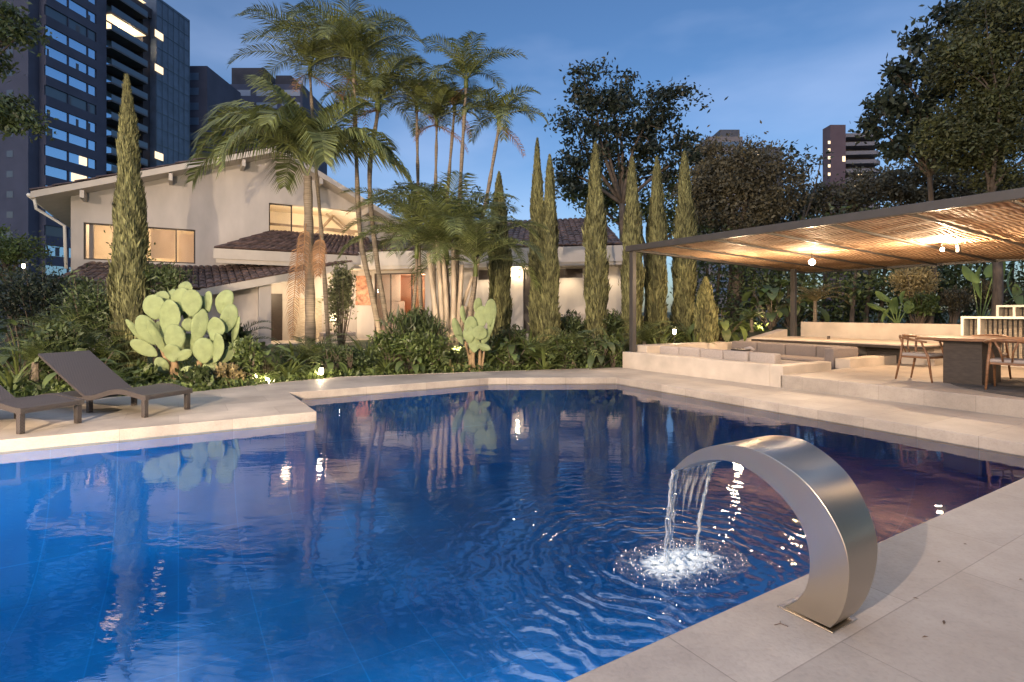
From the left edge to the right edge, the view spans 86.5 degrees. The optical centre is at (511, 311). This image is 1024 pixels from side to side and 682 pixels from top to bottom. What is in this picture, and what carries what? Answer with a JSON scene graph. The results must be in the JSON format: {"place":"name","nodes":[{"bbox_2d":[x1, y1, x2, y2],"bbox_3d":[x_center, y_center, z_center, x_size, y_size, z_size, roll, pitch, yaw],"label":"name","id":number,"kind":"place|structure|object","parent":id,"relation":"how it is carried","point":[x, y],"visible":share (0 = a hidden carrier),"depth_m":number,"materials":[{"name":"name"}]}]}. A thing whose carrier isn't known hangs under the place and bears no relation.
{"place":"outdoors","nodes":[
{"label":"outdoors","id":0,"kind":"place"},
{"bbox_2d":[0,312,989,397],"bbox_3d":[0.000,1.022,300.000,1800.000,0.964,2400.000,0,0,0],"label":"garden ground","id":1,"kind":"structure","parent":0,"point":[750,334],"depth_m":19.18,"materials":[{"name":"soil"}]},
{"bbox_2d":[0,319,41,378],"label":"broad leaf plant","id":2,"kind":"object","parent":1,"relation":"on","point":[3,360],"visible":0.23,"depth_m":10.89,"materials":[{"name":"green plant"}]},
{"bbox_2d":[0,0,57,143],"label":"broadleaf tree","id":3,"kind":"object","parent":1,"relation":"on","point":[13,115],"visible":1,"depth_m":15.91,"materials":[{"name":"green plant"}]},
{"bbox_2d":[0,359,61,390],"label":"strap leaf plant","id":4,"kind":"object","parent":1,"relation":"on","point":[11,380],"visible":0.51,"depth_m":9.63,"materials":[{"name":"green plant"}]},
{"bbox_2d":[0,224,62,340],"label":"broadleaf tree","id":5,"kind":"object","parent":1,"relation":"on","point":[11,248],"visible":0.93,"depth_m":21.92,"materials":[{"name":"green plant"}]},
{"bbox_2d":[0,339,88,389],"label":"palm","id":6,"kind":"object","parent":1,"relation":"on","point":[31,353],"visible":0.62,"depth_m":10.14,"materials":[{"name":"green plant"}]},
{"bbox_2d":[0,251,92,353],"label":"shrub","id":7,"kind":"object","parent":1,"relation":"on","point":[11,300],"visible":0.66,"depth_m":13.19,"materials":[{"name":"green plant"}]},
{"bbox_2d":[18,316,100,383],"bbox_3d":[-8.812,0.782,10.614,1.132,1.427,1.139,0,0,31],"label":"shrub","id":8,"kind":"object","parent":1,"relation":"on","point":[57,331],"visible":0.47,"depth_m":10.50,"materials":[{"name":"green plant"}]},
{"bbox_2d":[2,319,128,360],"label":"palm","id":9,"kind":"object","parent":1,"relation":"on","point":[91,333],"visible":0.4,"depth_m":11.55,"materials":[{"name":"green plant"}]},
{"bbox_2d":[41,269,114,353],"bbox_3d":[-9.713,0.262,12.651,2.096,2.498,1.683,0,0,0],"label":"shrub","id":10,"kind":"object","parent":1,"relation":"on","point":[94,302],"visible":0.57,"depth_m":12.37,"materials":[{"name":"green plant"}]},
{"bbox_2d":[0,0,189,317],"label":"apartment tower","id":11,"kind":"structure","parent":1,"relation":"on","point":[85,62],"depth_m":88.79,"materials":[{"name":"glass"}]},
{"bbox_2d":[45,5,94,40],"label":"ribbon window","id":12,"kind":"structure","parent":11,"relation":"in","point":[52,13],"depth_m":85.41,"materials":[{"name":"blue glass"}]},
{"bbox_2d":[45,25,94,58],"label":"ribbon window","id":13,"kind":"structure","parent":11,"relation":"in","point":[62,38],"depth_m":86.08,"materials":[{"name":"blue glass"}]},
{"bbox_2d":[45,45,94,77],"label":"ribbon window","id":14,"kind":"structure","parent":11,"relation":"in","point":[53,53],"depth_m":85.91,"materials":[{"name":"blue glass"}]},
{"bbox_2d":[45,65,94,95],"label":"ribbon window","id":15,"kind":"structure","parent":11,"relation":"in","point":[49,71],"depth_m":85.91,"materials":[{"name":"blue glass"}]},
{"bbox_2d":[45,85,94,113],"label":"ribbon window","id":16,"kind":"structure","parent":11,"relation":"in","point":[49,91],"depth_m":85.41,"materials":[{"name":"blue glass"}]},
{"bbox_2d":[72,333,155,364],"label":"shrub","id":17,"kind":"object","parent":1,"relation":"on","point":[96,352],"visible":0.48,"depth_m":11.40,"materials":[{"name":"green plant"}]},
{"bbox_2d":[104,74,154,372],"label":"cypress","id":18,"kind":"object","parent":1,"relation":"on","point":[126,290],"visible":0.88,"depth_m":12.39,"materials":[{"name":"green plant"}]},
{"bbox_2d":[125,358,163,385],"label":"shrub","id":19,"kind":"object","parent":1,"relation":"on","point":[147,372],"visible":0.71,"depth_m":10.26,"materials":[{"name":"green plant"}]},
{"bbox_2d":[138,258,199,362],"bbox_3d":[-8.413,0.098,12.914,1.620,2.730,1.408,0,0,34],"label":"shrub","id":20,"kind":"object","parent":1,"relation":"on","point":[166,276],"visible":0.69,"depth_m":12.85,"materials":[{"name":"green plant"}]},
{"bbox_2d":[125,281,242,379],"bbox_3d":[-6.597,0.519,11.010,2.239,2.296,0.772,0,0,10],"label":"prickly pear","id":21,"kind":"object","parent":1,"relation":"on","point":[168,335],"visible":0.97,"depth_m":10.88,"materials":[{"name":"green plant"}]},
{"bbox_2d":[173,360,225,390],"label":"shrub","id":22,"kind":"object","parent":1,"relation":"on","point":[199,374],"visible":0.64,"depth_m":10.04,"materials":[{"name":"green plant"}]},
{"bbox_2d":[190,66,240,159],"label":"apartment tower","id":23,"kind":"structure","parent":1,"relation":"on","point":[210,88],"depth_m":113.00,"materials":[{"name":"concrete"}]},
{"bbox_2d":[26,146,409,350],"bbox_3d":[-12.082,-2.601,25.050,14.019,8.201,12.050,0,0,-32],"label":"villa","id":24,"kind":"object","parent":1,"relation":"on","point":[236,228],"visible":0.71,"depth_m":21.18,"materials":[{"name":"paint"}]},
{"bbox_2d":[211,362,245,387],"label":"shrub","id":25,"kind":"object","parent":1,"relation":"on","point":[230,371],"visible":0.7,"depth_m":10.48,"materials":[{"name":"beige plant"}]},
{"bbox_2d":[229,333,265,380],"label":"shrub","id":26,"kind":"object","parent":1,"relation":"on","point":[247,349],"visible":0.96,"depth_m":10.95,"materials":[{"name":"green plant"}]},
{"bbox_2d":[230,68,326,300],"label":"apartment tower","id":27,"kind":"structure","parent":1,"relation":"on","point":[240,84],"depth_m":136.00,"materials":[{"name":"concrete"}]},
{"bbox_2d":[178,75,413,364],"bbox_3d":[-5.479,-2.444,14.305,5.220,7.889,5.031,0,0,38],"label":"palm tree","id":28,"kind":"object","parent":1,"relation":"on","point":[312,139],"visible":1,"depth_m":13.83,"materials":[{"name":"green plant"}]},
{"bbox_2d":[0,361,597,396],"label":"ground cover","id":29,"kind":"object","parent":1,"relation":"on","point":[55,384],"visible":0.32,"depth_m":11.27,"materials":[{"name":"green plant"}]},
{"bbox_2d":[227,0,380,349],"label":"palm tree","id":30,"kind":"object","parent":1,"relation":"on","point":[298,42],"visible":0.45,"depth_m":16.16,"materials":[{"name":"green plant"}]},
{"bbox_2d":[272,332,353,365],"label":"palm","id":31,"kind":"object","parent":1,"relation":"on","point":[301,348],"visible":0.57,"depth_m":12.86,"materials":[{"name":"green plant"}]},
{"bbox_2d":[318,249,359,345],"bbox_3d":[-5.605,-0.319,17.583,1.239,3.420,1.104,0,0,0],"label":"shrub","id":32,"kind":"object","parent":1,"relation":"on","point":[340,293],"visible":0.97,"depth_m":17.45,"materials":[{"name":"green plant"}]},
{"bbox_2d":[258,0,429,361],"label":"palm tree","id":33,"kind":"object","parent":1,"relation":"on","point":[348,32],"visible":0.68,"depth_m":15.19,"materials":[{"name":"green plant"}]},
{"bbox_2d":[314,344,375,374],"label":"shrub","id":34,"kind":"object","parent":1,"relation":"on","point":[351,361],"visible":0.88,"depth_m":12.51,"materials":[{"name":"green plant"}]},
{"bbox_2d":[307,38,439,358],"bbox_3d":[-3.844,-2.990,15.710,3.705,8.914,3.610,0,0,-36],"label":"palm tree","id":35,"kind":"object","parent":1,"relation":"on","point":[380,84],"visible":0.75,"depth_m":15.44,"materials":[{"name":"green plant"}]},
{"bbox_2d":[365,330,416,365],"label":"shrub","id":36,"kind":"object","parent":1,"relation":"on","point":[389,343],"visible":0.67,"depth_m":12.98,"materials":[{"name":"green plant"}]},
{"bbox_2d":[374,302,450,354],"bbox_3d":[-2.473,0.549,13.936,1.814,1.898,1.612,0,0,-31],"label":"shrub","id":37,"kind":"object","parent":1,"relation":"on","point":[417,319],"visible":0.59,"depth_m":13.76,"materials":[{"name":"green plant"}]},
{"bbox_2d":[338,182,494,310],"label":"palm tree","id":38,"kind":"object","parent":1,"relation":"on","point":[404,219],"visible":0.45,"depth_m":15.13,"materials":[{"name":"green plant"}]},
{"bbox_2d":[374,54,463,311],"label":"palm tree","id":39,"kind":"object","parent":1,"relation":"on","point":[414,91],"visible":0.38,"depth_m":16.34,"materials":[{"name":"green plant"}]},
{"bbox_2d":[399,326,454,372],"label":"shrub","id":40,"kind":"object","parent":1,"relation":"on","point":[425,341],"visible":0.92,"depth_m":12.64,"materials":[{"name":"green plant"}]},
{"bbox_2d":[387,80,480,311],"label":"palm tree","id":41,"kind":"object","parent":1,"relation":"on","point":[436,106],"visible":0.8,"depth_m":15.78,"materials":[{"name":"green plant"}]},
{"bbox_2d":[337,170,539,317],"bbox_3d":[-1.824,-1.030,14.554,5.123,5.127,5.006,0,0,17],"label":"palm tree","id":42,"kind":"object","parent":1,"relation":"on","point":[439,226],"visible":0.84,"depth_m":13.98,"materials":[{"name":"green plant"}]},
{"bbox_2d":[414,77,490,250],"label":"palm tree","id":43,"kind":"object","parent":1,"relation":"on","point":[453,84],"visible":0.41,"depth_m":16.21,"materials":[{"name":"green plant"}]},
{"bbox_2d":[426,236,479,349],"bbox_3d":[-1.548,-0.326,14.576,1.365,3.373,0.956,0,0,0],"label":"palm clump","id":44,"kind":"object","parent":1,"relation":"on","point":[440,308],"visible":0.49,"depth_m":14.36,"materials":[{"name":"beige plant"}]},
{"bbox_2d":[413,31,526,293],"bbox_3d":[-1.193,-3.153,15.576,3.344,9.286,3.166,0,0,0],"label":"palm tree","id":45,"kind":"object","parent":1,"relation":"on","point":[473,66],"visible":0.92,"depth_m":15.33,"materials":[{"name":"green plant"}]},
{"bbox_2d":[399,210,548,363],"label":"palm tree","id":46,"kind":"object","parent":1,"relation":"on","point":[481,248],"visible":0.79,"depth_m":13.94,"materials":[{"name":"green plant"}]},
{"bbox_2d":[452,298,496,371],"bbox_3d":[-0.900,0.576,13.041,1.073,1.841,0.321,0,0,0],"label":"prickly pear","id":47,"kind":"object","parent":1,"relation":"on","point":[475,331],"visible":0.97,"depth_m":12.99,"materials":[{"name":"green plant"}]},
{"bbox_2d":[350,217,622,339],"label":"garden wing","id":48,"kind":"structure","parent":1,"relation":"on","point":[571,253],"depth_m":22.62,"materials":[{"name":"white paint"}]},
{"bbox_2d":[486,171,512,351],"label":"cypress","id":49,"kind":"object","parent":1,"relation":"on","point":[499,274],"visible":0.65,"depth_m":16.29,"materials":[{"name":"green plant"}]},
{"bbox_2d":[453,83,549,350],"bbox_3d":[-0.454,-2.324,15.213,2.533,7.642,2.698,0,0,-44],"label":"palm tree","id":50,"kind":"object","parent":1,"relation":"on","point":[500,109],"visible":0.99,"depth_m":15.06,"materials":[{"name":"green plant"}]},
{"bbox_2d":[490,322,534,361],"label":"shrub","id":51,"kind":"object","parent":1,"relation":"on","point":[512,331],"visible":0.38,"depth_m":14.49,"materials":[{"name":"green plant"}]},
{"bbox_2d":[526,137,543,342],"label":"cypress","id":52,"kind":"object","parent":1,"relation":"on","point":[536,198],"visible":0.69,"depth_m":15.45,"materials":[{"name":"green plant"}]},
{"bbox_2d":[537,153,561,361],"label":"cypress","id":53,"kind":"object","parent":1,"relation":"on","point":[548,289],"visible":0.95,"depth_m":15.12,"materials":[{"name":"green plant"}]},
{"bbox_2d":[547,330,578,368],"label":"shrub","id":54,"kind":"object","parent":1,"relation":"on","point":[561,340],"visible":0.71,"depth_m":13.68,"materials":[{"name":"green plant"}]},
{"bbox_2d":[536,326,606,368],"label":"palm","id":55,"kind":"object","parent":1,"relation":"on","point":[578,337],"visible":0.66,"depth_m":13.65,"materials":[{"name":"green plant"}]},
{"bbox_2d":[559,309,587,341],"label":"shrub","id":56,"kind":"object","parent":1,"relation":"on","point":[571,324],"visible":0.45,"depth_m":15.89,"materials":[{"name":"green plant"}]},
{"bbox_2d":[567,332,619,368],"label":"shrub","id":57,"kind":"object","parent":1,"relation":"on","point":[582,358],"visible":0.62,"depth_m":13.76,"materials":[{"name":"green plant"}]},
{"bbox_2d":[581,141,611,354],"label":"cypress","id":58,"kind":"object","parent":1,"relation":"on","point":[597,288],"visible":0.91,"depth_m":15.68,"materials":[{"name":"green plant"}]},
{"bbox_2d":[569,330,625,369],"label":"broad leaf plant","id":59,"kind":"object","parent":1,"relation":"on","point":[591,357],"visible":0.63,"depth_m":13.45,"materials":[{"name":"green plant"}]},
{"bbox_2d":[618,156,645,351],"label":"cypress","id":60,"kind":"object","parent":1,"relation":"on","point":[632,229],"visible":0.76,"depth_m":15.45,"materials":[{"name":"green plant"}]},
{"bbox_2d":[543,51,727,241],"bbox_3d":[6.015,-6.107,26.932,8.998,13.694,4.511,0,0,0],"label":"broadleaf tree","id":61,"kind":"object","parent":1,"relation":"on","point":[613,102],"visible":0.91,"depth_m":26.62,"materials":[{"name":"green plant"}]},
{"bbox_2d":[543,161,729,320],"bbox_3d":[6.946,-3.767,29.049,10.897,8.876,5.013,0,0,0],"label":"broadleaf tree","id":62,"kind":"object","parent":1,"relation":"on","point":[614,205],"visible":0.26,"depth_m":28.57,"materials":[{"name":"green plant"}]},
{"bbox_2d":[610,320,678,344],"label":"shrub","id":63,"kind":"object","parent":1,"relation":"on","point":[641,335],"visible":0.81,"depth_m":14.84,"materials":[{"name":"green plant"}]},
{"bbox_2d":[643,156,670,343],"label":"cypress","id":64,"kind":"object","parent":1,"relation":"on","point":[655,282],"visible":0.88,"depth_m":16.01,"materials":[{"name":"green plant"}]},
{"bbox_2d":[669,151,697,340],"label":"cypress","id":65,"kind":"object","parent":1,"relation":"on","point":[684,275],"visible":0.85,"depth_m":16.41,"materials":[{"name":"green plant"}]},
{"bbox_2d":[693,276,719,341],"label":"cypress","id":66,"kind":"object","parent":1,"relation":"on","point":[706,310],"visible":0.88,"depth_m":15.20,"materials":[{"name":"green plant"}]},
{"bbox_2d":[688,307,759,341],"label":"broad leaf plant","id":67,"kind":"object","parent":1,"relation":"on","point":[726,333],"visible":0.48,"depth_m":15.57,"materials":[{"name":"green plant"}]},
{"bbox_2d":[695,130,781,315],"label":"apartment tower","id":68,"kind":"structure","parent":1,"relation":"on","point":[735,134],"depth_m":150.00,"materials":[{"name":"grey glass"}]},
{"bbox_2d":[667,120,824,321],"bbox_3d":[9.210,-3.455,22.038,6.432,8.273,3.871,0,0,0],"label":"broadleaf tree","id":69,"kind":"object","parent":1,"relation":"on","point":[719,180],"visible":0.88,"depth_m":21.48,"materials":[{"name":"green plant"}]},
{"bbox_2d":[739,280,806,329],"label":"broad leaf plant","id":70,"kind":"object","parent":1,"relation":"on","point":[772,314],"visible":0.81,"depth_m":18.98,"materials":[{"name":"green plant"}]},
{"bbox_2d":[667,190,890,326],"bbox_3d":[10.527,-1.566,21.920,8.526,6.030,4.111,0,0,0],"label":"hedge","id":71,"kind":"object","parent":1,"relation":"on","point":[754,278],"visible":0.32,"depth_m":21.57,"materials":[{"name":"green plant"}]},
{"bbox_2d":[749,279,829,329],"bbox_3d":[9.998,-0.242,19.454,2.622,1.872,2.740,0,0,0],"label":"broad leaf plant","id":72,"kind":"object","parent":1,"relation":"on","point":[825,314],"visible":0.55,"depth_m":19.22,"materials":[{"name":"green plant"}]},
{"bbox_2d":[774,140,834,318],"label":"broadleaf tree","id":73,"kind":"object","parent":1,"relation":"on","point":[820,158],"visible":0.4,"depth_m":23.84,"materials":[{"name":"green plant"}]},
{"bbox_2d":[787,283,850,321],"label":"palm","id":74,"kind":"object","parent":1,"relation":"on","point":[814,297],"visible":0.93,"depth_m":17.54,"materials":[{"name":"green plant"}]},
{"bbox_2d":[823,125,879,314],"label":"apartment tower","id":75,"kind":"structure","parent":1,"relation":"on","point":[839,141],"depth_m":180.91,"materials":[{"name":"brick"}]},
{"bbox_2d":[719,157,1023,322],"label":"broadleaf tree","id":76,"kind":"object","parent":1,"relation":"on","point":[891,186],"visible":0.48,"depth_m":25.47,"materials":[{"name":"green plant"}]},
{"bbox_2d":[0,367,1023,681],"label":"pool deck","id":77,"kind":"structure","parent":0,"point":[970,591],"depth_m":3.14,"materials":[{"name":"stone"}]},
{"bbox_2d":[0,385,83,433],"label":"sun lounger","id":78,"kind":"object","parent":77,"relation":"on","point":[20,407],"visible":1,"depth_m":6.56,"materials":[{"name":"plastic"}]},
{"bbox_2d":[38,350,192,417],"bbox_3d":[-5.721,1.000,7.847,2.140,0.795,0.706,0,0,19],"label":"sun lounger","id":79,"kind":"object","parent":77,"relation":"on","point":[89,376],"visible":1,"depth_m":7.84,"materials":[{"name":"plastic"}]},
{"bbox_2d":[0,385,1023,681],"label":"pool basin","id":80,"kind":"object","parent":77,"relation":"in","point":[470,535],"visible":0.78,"depth_m":6.33,"materials":[{"name":"blue liquid"}]},
{"bbox_2d":[636,341,731,353],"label":"stone wall","id":81,"kind":"structure","parent":77,"relation":"on","point":[655,348],"depth_m":14.37,"materials":[{"name":"beige stone"}]},
{"bbox_2d":[623,351,830,387],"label":"stone wall","id":82,"kind":"structure","parent":77,"relation":"on","point":[761,373],"depth_m":11.19,"materials":[{"name":"beige stone"}]},
{"bbox_2d":[674,435,877,633],"bbox_3d":[1.359,1.041,2.839,0.435,0.717,0.965,0,0,-31],"label":"pool fountain","id":83,"kind":"object","parent":77,"relation":"on","point":[815,488],"visible":1,"depth_m":2.47,"materials":[{"name":"silver metal"}]},
{"bbox_2d":[613,462,749,591],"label":"falling water","id":84,"kind":"structure","parent":83,"relation":"attached to","point":[676,561],"depth_m":3.30,"materials":[{"name":"liquid"}]},
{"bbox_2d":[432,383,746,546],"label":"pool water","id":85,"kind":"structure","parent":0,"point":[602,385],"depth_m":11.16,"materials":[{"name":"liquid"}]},
{"bbox_2d":[163,0,1023,311],"label":"sky","id":86,"kind":"structure","parent":0,"point":[800,68],"materials":[{"name":"blue"}]},
{"bbox_2d":[781,363,1023,417],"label":"terrace floor","id":87,"kind":"structure","parent":0,"point":[878,382],"depth_m":8.85,"materials":[{"name":"stone"}]},
{"bbox_2d":[625,187,1023,351],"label":"pergola","id":88,"kind":"object","parent":87,"relation":"on","point":[985,228],"visible":0.98,"depth_m":11.55,"materials":[{"name":"paint"}]},
{"bbox_2d":[751,336,942,365],"bbox_3d":[8.387,0.932,13.584,1.940,0.464,4.040,0,0,-32],"label":"lounge counter","id":89,"kind":"object","parent":87,"relation":"on","point":[867,347],"visible":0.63,"depth_m":12.71,"materials":[{"name":"beige stone"}]},
{"bbox_2d":[835,354,895,368],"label":"stone wall","id":90,"kind":"structure","parent":87,"relation":"on","point":[859,361],"depth_m":11.63,"materials":[{"name":"beige stone"}]},
{"bbox_2d":[801,322,960,341],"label":"stone wall","id":91,"kind":"structure","parent":87,"relation":"on","point":[886,331],"depth_m":14.67,"materials":[{"name":"beige stone"}]},
{"bbox_2d":[895,334,942,382],"bbox_3d":[6.977,0.778,9.289,0.625,0.776,0.617,0,0,-26],"label":"dining chair","id":92,"kind":"object","parent":87,"relation":"on","point":[925,354],"visible":0.8,"depth_m":9.24,"materials":[{"name":"brown wood"}]},
{"bbox_2d":[950,377,1023,397],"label":"rug","id":93,"kind":"object","parent":87,"relation":"on","point":[1013,386],"visible":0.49,"depth_m":8.28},
{"bbox_2d":[916,335,1023,384],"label":"dining table","id":94,"kind":"object","parent":93,"relation":"on","point":[964,359],"visible":0.94,"depth_m":8.73,"materials":[{"name":"brown wood"}]},
{"bbox_2d":[983,339,1023,389],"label":"dining chair","id":95,"kind":"object","parent":93,"relation":"on","point":[994,361],"visible":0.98,"depth_m":8.00,"materials":[{"name":"brown wood"}]},
{"bbox_2d":[961,316,1023,366],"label":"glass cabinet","id":96,"kind":"object","parent":87,"relation":"on","point":[1011,326],"visible":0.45,"depth_m":11.96,"materials":[{"name":"white paint"}]},
{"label":"planting bed","id":97,"kind":"structure","parent":0,"visible":0},
{"bbox_2d":[866,291,914,322],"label":"broad leaf plant","id":98,"kind":"object","parent":97,"relation":"on","point":[893,306],"visible":0.94,"depth_m":16.91,"materials":[{"name":"green plant"}]},
{"bbox_2d":[882,266,946,322],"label":"shrub","id":99,"kind":"object","parent":97,"relation":"on","point":[921,278],"visible":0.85,"depth_m":17.34,"materials":[{"name":"green plant"}]},
{"bbox_2d":[811,197,1023,323],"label":"hedge","id":100,"kind":"object","parent":97,"relation":"on","point":[952,273],"visible":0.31,"depth_m":19.92,"materials":[{"name":"green plant"}]},
{"bbox_2d":[898,290,946,323],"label":"shrub","id":101,"kind":"object","parent":97,"relation":"on","point":[925,304],"visible":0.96,"depth_m":16.84,"materials":[{"name":"green plant"}]},
{"bbox_2d":[848,0,1022,323],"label":"broadleaf tree","id":102,"kind":"object","parent":97,"relation":"on","point":[889,106],"visible":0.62,"depth_m":17.33,"materials":[{"name":"green plant"}]},
{"bbox_2d":[935,285,975,323],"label":"shrub","id":103,"kind":"object","parent":97,"relation":"on","point":[954,300],"visible":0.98,"depth_m":17.07,"materials":[{"name":"green plant"}]},
{"bbox_2d":[893,0,1023,315],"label":"broadleaf tree","id":104,"kind":"object","parent":97,"relation":"on","point":[986,137],"visible":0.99,"depth_m":15.14,"materials":[{"name":"green plant"}]},
{"bbox_2d":[962,262,1023,315],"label":"broad leaf plant","id":105,"kind":"object","parent":97,"relation":"on","point":[970,275],"visible":0.69,"depth_m":17.46,"materials":[{"name":"green plant"}]},
{"bbox_2d":[966,278,1023,315],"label":"shrub","id":106,"kind":"object","parent":97,"relation":"on","point":[985,286],"visible":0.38,"depth_m":17.88,"materials":[{"name":"green plant"}]},
{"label":"lounge pit floor","id":107,"kind":"structure","parent":0,"visible":0},
{"bbox_2d":[824,347,857,369],"bbox_3d":[7.212,1.065,11.914,1.035,0.570,0.205,0,0,-32],"label":"cushion","id":108,"kind":"object","parent":107,"relation":"on","point":[831,354],"visible":0.51,"depth_m":11.70,"materials":[{"name":"grey fabric"}]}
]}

